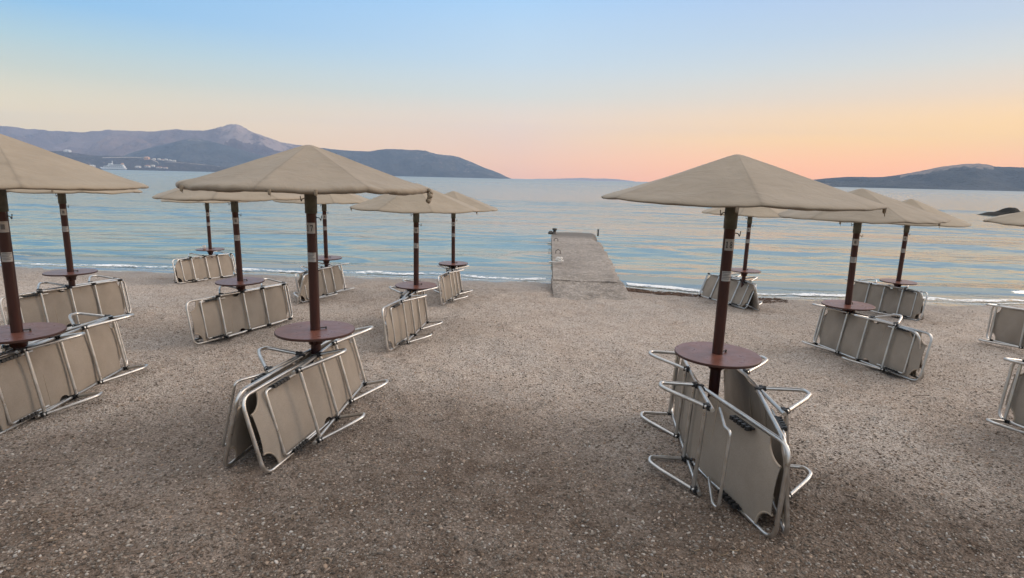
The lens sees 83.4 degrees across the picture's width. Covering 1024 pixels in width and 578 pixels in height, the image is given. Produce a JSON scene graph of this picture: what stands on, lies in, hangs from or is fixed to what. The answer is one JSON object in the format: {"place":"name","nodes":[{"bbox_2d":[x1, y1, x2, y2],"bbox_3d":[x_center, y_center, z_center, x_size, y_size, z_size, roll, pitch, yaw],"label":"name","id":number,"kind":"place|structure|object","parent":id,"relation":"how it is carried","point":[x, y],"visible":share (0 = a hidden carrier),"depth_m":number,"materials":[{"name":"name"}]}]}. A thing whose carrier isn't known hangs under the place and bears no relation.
{"place":"outdoors","nodes":[
{"label":"outdoors","id":0,"kind":"place"},
{"bbox_2d":[102,157,158,164],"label":"road","id":1,"kind":"structure","parent":0,"point":[127,157],"depth_m":3194.74,"materials":[{"name":"beige"}]},
{"bbox_2d":[50,151,228,171],"bbox_3d":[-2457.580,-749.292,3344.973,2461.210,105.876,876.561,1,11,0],"label":"coastal lowland","id":2,"kind":"structure","parent":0,"point":[100,161],"depth_m":3100.05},
{"bbox_2d":[0,124,326,155],"bbox_3d":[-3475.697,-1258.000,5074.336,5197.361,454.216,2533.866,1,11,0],"label":"mountain","id":3,"kind":"structure","parent":0,"point":[108,142],"depth_m":4932.87,"materials":[{"name":"grey stone"}]},
{"bbox_2d":[124,139,265,167],"bbox_3d":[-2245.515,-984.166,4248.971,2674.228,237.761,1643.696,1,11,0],"label":"dark hill","id":4,"kind":"structure","parent":0,"point":[200,151],"depth_m":3833.80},
{"bbox_2d":[322,148,510,178],"bbox_3d":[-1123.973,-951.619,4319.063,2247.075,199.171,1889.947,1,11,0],"label":"headland","id":5,"kind":"structure","parent":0,"point":[409,163],"depth_m":3863.21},
{"bbox_2d":[7,308,992,577],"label":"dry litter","id":6,"kind":"object","parent":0,"point":[521,464],"visible":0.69,"depth_m":3.61,"materials":[{"name":"brown"}]},
{"bbox_2d":[0,266,1023,577],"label":"beach","id":7,"kind":"structure","parent":0,"point":[746,326],"depth_m":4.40,"materials":[{"name":"grey gravel"}]},
{"bbox_2d":[0,312,113,354],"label":"sunbed","id":8,"kind":"object","parent":7,"relation":"on","point":[4,348],"visible":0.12,"depth_m":5.56,"materials":[{"name":"metal"}]},
{"bbox_2d":[7,275,120,324],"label":"sunbed","id":9,"kind":"object","parent":7,"relation":"on","point":[89,282],"visible":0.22,"depth_m":8.22,"materials":[{"name":"metal"}]},
{"bbox_2d":[0,279,130,328],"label":"sunbed","id":10,"kind":"object","parent":7,"relation":"on","point":[101,298],"visible":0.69,"depth_m":8.11,"materials":[{"name":"fabric"}]},
{"bbox_2d":[6,189,141,285],"bbox_3d":[-6.276,-0.265,8.169,1.918,2.978,1.924,1,10,0],"label":"parasol","id":11,"kind":"object","parent":7,"relation":"on","point":[70,273],"visible":0.35,"depth_m":8.01,"materials":[{"name":"brown paint"}]},
{"bbox_2d":[0,313,148,434],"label":"sunbed","id":12,"kind":"object","parent":7,"relation":"on","point":[40,379],"visible":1,"depth_m":4.96,"materials":[{"name":"fabric"}]},
{"bbox_2d":[0,134,148,355],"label":"parasol","id":13,"kind":"object","parent":7,"relation":"on","point":[24,165],"visible":0.94,"depth_m":4.37,"materials":[{"name":"beige fabric"}]},
{"bbox_2d":[173,251,230,282],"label":"sunbed","id":14,"kind":"object","parent":7,"relation":"on","point":[179,280],"visible":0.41,"depth_m":13.29,"materials":[{"name":"metal"}]},
{"bbox_2d":[160,199,245,257],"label":"parasol","id":15,"kind":"object","parent":7,"relation":"on","point":[210,249],"visible":0.3,"depth_m":13.86,"materials":[{"name":"brown paint"}]},
{"bbox_2d":[172,253,236,283],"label":"sunbed","id":16,"kind":"object","parent":7,"relation":"on","point":[194,269],"visible":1,"depth_m":13.76,"materials":[{"name":"fabric"}]},
{"bbox_2d":[152,188,303,330],"bbox_3d":[-3.818,-0.149,8.075,1.914,3.008,1.918,1,11,0],"label":"parasol","id":17,"kind":"object","parent":7,"relation":"on","point":[240,282],"visible":0.58,"depth_m":7.41,"materials":[{"name":"beige fabric"}]},
{"bbox_2d":[185,283,292,344],"bbox_3d":[-3.745,0.307,8.119,0.098,0.584,2.046,-7,5,14],"label":"sunbed","id":18,"kind":"object","parent":7,"relation":"on","point":[221,316],"visible":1,"depth_m":7.95,"materials":[{"name":"fabric"}]},
{"bbox_2d":[192,278,287,340],"bbox_3d":[-4.005,0.244,8.369,0.354,0.584,2.046,18,10,10],"label":"sunbed","id":19,"kind":"object","parent":7,"relation":"on","point":[235,295],"visible":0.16,"depth_m":8.24,"materials":[{"name":"metal"}]},
{"bbox_2d":[222,335,349,466],"bbox_3d":[-1.881,0.760,4.753,0.354,0.584,2.046,15,9,4],"label":"sunbed","id":20,"kind":"object","parent":7,"relation":"on","point":[239,440],"visible":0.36,"depth_m":4.00,"materials":[{"name":"metal"}]},
{"bbox_2d":[175,145,432,362],"bbox_3d":[-1.615,0.327,4.772,1.910,2.963,1.884,2,10,0],"label":"parasol","id":21,"kind":"object","parent":7,"relation":"on","point":[310,172],"visible":0.99,"depth_m":4.16,"materials":[{"name":"beige fabric"}]},
{"bbox_2d":[293,262,331,303],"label":"sunbed","id":22,"kind":"object","parent":7,"relation":"on","point":[304,281],"visible":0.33,"depth_m":10.83,"materials":[{"name":"metal"}]},
{"bbox_2d":[241,326,388,473],"bbox_3d":[-1.480,0.786,4.748,0.486,0.584,2.046,-14,7,1],"label":"sunbed","id":23,"kind":"object","parent":7,"relation":"on","point":[298,404],"visible":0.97,"depth_m":4.32,"materials":[{"name":"fabric"}]},
{"bbox_2d":[273,194,369,266],"bbox_3d":[-3.854,-0.687,11.929,1.910,3.008,1.909,1,11,0],"label":"parasol","id":24,"kind":"object","parent":7,"relation":"on","point":[324,201],"visible":0.39,"depth_m":11.37,"materials":[{"name":"beige fabric"}]},
{"bbox_2d":[295,262,354,302],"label":"sunbed","id":25,"kind":"object","parent":7,"relation":"on","point":[331,280],"visible":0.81,"depth_m":11.79,"materials":[{"name":"fabric"}]},
{"bbox_2d":[385,279,413,325],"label":"sunbed","id":26,"kind":"object","parent":7,"relation":"on","point":[402,293],"visible":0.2,"depth_m":8.49,"materials":[{"name":"metal"}]},
{"bbox_2d":[381,286,442,351],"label":"sunbed","id":27,"kind":"object","parent":7,"relation":"on","point":[405,318],"visible":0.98,"depth_m":7.70,"materials":[{"name":"fabric"}]},
{"bbox_2d":[350,183,479,291],"bbox_3d":[-1.470,-0.098,8.841,1.911,3.008,1.908,2,11,0],"label":"parasol","id":28,"kind":"object","parent":7,"relation":"on","point":[417,204],"visible":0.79,"depth_m":8.14,"materials":[{"name":"beige fabric"}]},
{"bbox_2d":[433,264,451,293],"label":"sunbed","id":29,"kind":"object","parent":7,"relation":"on","point":[447,270],"visible":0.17,"depth_m":12.38,"materials":[{"name":"metal"}]},
{"bbox_2d":[437,265,472,304],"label":"sunbed","id":30,"kind":"object","parent":7,"relation":"on","point":[450,283],"visible":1,"depth_m":11.50,"materials":[{"name":"fabric"}]},
{"bbox_2d":[438,191,497,269],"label":"parasol","id":31,"kind":"object","parent":7,"relation":"on","point":[481,207],"visible":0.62,"depth_m":12.24,"materials":[{"name":"beige fabric"}]},
{"bbox_2d":[551,232,631,299],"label":"pier","id":32,"kind":"structure","parent":7,"relation":"on","point":[584,269],"depth_m":14.84,"materials":[{"name":"concrete"}]},
{"bbox_2d":[548,228,556,233],"bbox_3d":[1.754,-2.487,24.679,0.410,0.270,0.260,1,11,0],"label":"bollard","id":33,"kind":"object","parent":32,"relation":"on","point":[553,232],"visible":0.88,"depth_m":24.62,"materials":[{"name":"grey metal"}]},
{"bbox_2d":[549,257,562,262],"bbox_3d":[1.248,-0.814,15.905,0.391,0.165,0.252,-5,13,-31],"label":"mooring rope","id":34,"kind":"object","parent":32,"relation":"on","point":[558,259],"visible":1,"depth_m":15.87,"materials":[{"name":"white fabric"}]},
{"bbox_2d":[626,287,788,302],"bbox_3d":[4.468,0.148,13.734,3.914,0.115,1.038,4,11,16],"label":"seaweed wrack","id":35,"kind":"object","parent":7,"relation":"on","point":[668,293],"visible":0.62,"depth_m":13.72,"materials":[{"name":"brown plant"}]},
{"bbox_2d":[640,350,790,538],"bbox_3d":[1.310,0.942,4.103,0.623,0.584,2.046,7,8,8],"label":"sunbed","id":36,"kind":"object","parent":7,"relation":"on","point":[736,465],"visible":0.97,"depth_m":3.58,"materials":[{"name":"fabric"}]},
{"bbox_2d":[698,273,756,308],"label":"sunbed","id":37,"kind":"object","parent":7,"relation":"on","point":[739,295],"visible":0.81,"depth_m":12.32,"materials":[{"name":"fabric"}]},
{"bbox_2d":[601,154,887,397],"bbox_3d":[1.580,0.484,4.424,1.911,2.963,1.918,2,11,0],"label":"parasol","id":38,"kind":"object","parent":7,"relation":"on","point":[732,184],"visible":0.99,"depth_m":3.79,"materials":[{"name":"beige fabric"}]},
{"bbox_2d":[702,207,786,286],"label":"parasol","id":39,"kind":"object","parent":7,"relation":"on","point":[750,213],"visible":0.42,"depth_m":11.51,"materials":[{"name":"beige fabric"}]},
{"bbox_2d":[731,273,761,310],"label":"sunbed","id":40,"kind":"object","parent":7,"relation":"on","point":[754,303],"visible":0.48,"depth_m":11.75,"materials":[{"name":"fabric"}]},
{"bbox_2d":[723,355,812,535],"bbox_3d":[1.810,0.952,4.050,0.436,0.584,2.046,-3,7,8],"label":"sunbed","id":41,"kind":"object","parent":7,"relation":"on","point":[746,393],"visible":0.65,"depth_m":3.81,"materials":[{"name":"fabric"}]},
{"bbox_2d":[778,188,949,313],"bbox_3d":[4.530,0.173,7.740,1.914,3.008,1.929,1,11,0],"label":"parasol","id":42,"kind":"object","parent":7,"relation":"on","point":[897,211],"visible":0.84,"depth_m":7.11,"materials":[{"name":"beige fabric"}]},
{"bbox_2d":[802,303,932,381],"bbox_3d":[4.339,0.608,7.286,0.354,0.584,2.046,12,6,-3],"label":"sunbed","id":43,"kind":"object","parent":7,"relation":"on","point":[858,339],"visible":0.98,"depth_m":7.10,"materials":[{"name":"fabric"}]},
{"bbox_2d":[827,309,924,379],"bbox_3d":[4.731,0.606,7.387,0.354,0.584,2.046,-10,6,2],"label":"sunbed","id":44,"kind":"object","parent":7,"relation":"on","point":[909,333],"visible":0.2,"depth_m":6.62,"materials":[{"name":"metal"}]},
{"bbox_2d":[845,279,927,320],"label":"sunbed","id":45,"kind":"object","parent":7,"relation":"on","point":[905,303],"visible":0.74,"depth_m":11.37,"materials":[{"name":"fabric"}]},
{"bbox_2d":[857,279,923,319],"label":"sunbed","id":46,"kind":"object","parent":7,"relation":"on","point":[916,316],"visible":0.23,"depth_m":11.01,"materials":[{"name":"metal"}]},
{"bbox_2d":[879,199,970,286],"bbox_3d":[7.614,-0.219,11.311,1.905,3.073,1.925,2,11,0],"label":"parasol","id":47,"kind":"object","parent":7,"relation":"on","point":[898,281],"visible":0.52,"depth_m":10.91,"materials":[{"name":"beige fabric"}]},
{"bbox_2d":[978,304,1023,348],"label":"sunbed","id":48,"kind":"object","parent":7,"relation":"on","point":[1006,328],"visible":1,"depth_m":8.63,"materials":[{"name":"metal"}]},
{"bbox_2d":[983,211,1023,226],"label":"parasol","id":49,"kind":"object","parent":7,"relation":"on","point":[1014,219],"visible":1,"depth_m":4.47,"materials":[{"name":"beige fabric"}]},
{"bbox_2d":[985,357,1023,433],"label":"sunbed","id":50,"kind":"object","parent":7,"relation":"on","point":[1014,403],"visible":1,"depth_m":5.01,"materials":[{"name":"metal"}]},
{"bbox_2d":[0,169,1023,306],"bbox_3d":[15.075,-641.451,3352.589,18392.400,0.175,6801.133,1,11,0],"label":"sea","id":51,"kind":"structure","parent":0,"point":[675,245],"depth_m":25.69,"materials":[{"name":"liquid"}]},
{"bbox_2d":[100,162,126,168],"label":"ferry","id":52,"kind":"object","parent":51,"relation":"on","point":[114,166],"visible":0.94,"depth_m":2838.84,"materials":[{"name":"white paint"}]},
{"bbox_2d":[107,169,165,170],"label":"breakwater","id":53,"kind":"object","parent":51,"relation":"in","point":[129,169],"visible":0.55,"depth_m":2781.32,"materials":[{"name":"grey stone"}]},
{"bbox_2d":[16,262,1023,303],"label":"shore foam","id":54,"kind":"object","parent":51,"relation":"on","point":[690,289],"visible":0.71,"depth_m":14.85,"materials":[{"name":"white"}]},
{"bbox_2d":[977,207,1019,215],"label":"sea rock","id":55,"kind":"object","parent":51,"relation":"in","point":[1008,210],"visible":0.69,"depth_m":60.18,"materials":[{"name":"grey stone"}]},
{"bbox_2d":[0,0,1023,181],"label":"sky","id":56,"kind":"structure","parent":0,"point":[631,90],"materials":[{"name":"blue"}]},
{"bbox_2d":[545,178,634,181],"bbox_3d":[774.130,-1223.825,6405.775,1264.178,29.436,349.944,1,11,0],"label":"distant island","id":57,"kind":"structure","parent":0,"point":[599,179],"depth_m":6314.36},
{"bbox_2d":[815,163,1023,190],"bbox_3d":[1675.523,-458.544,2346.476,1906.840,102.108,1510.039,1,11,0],"label":"hill","id":58,"kind":"structure","parent":0,"point":[984,177],"depth_m":1889.19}
]}

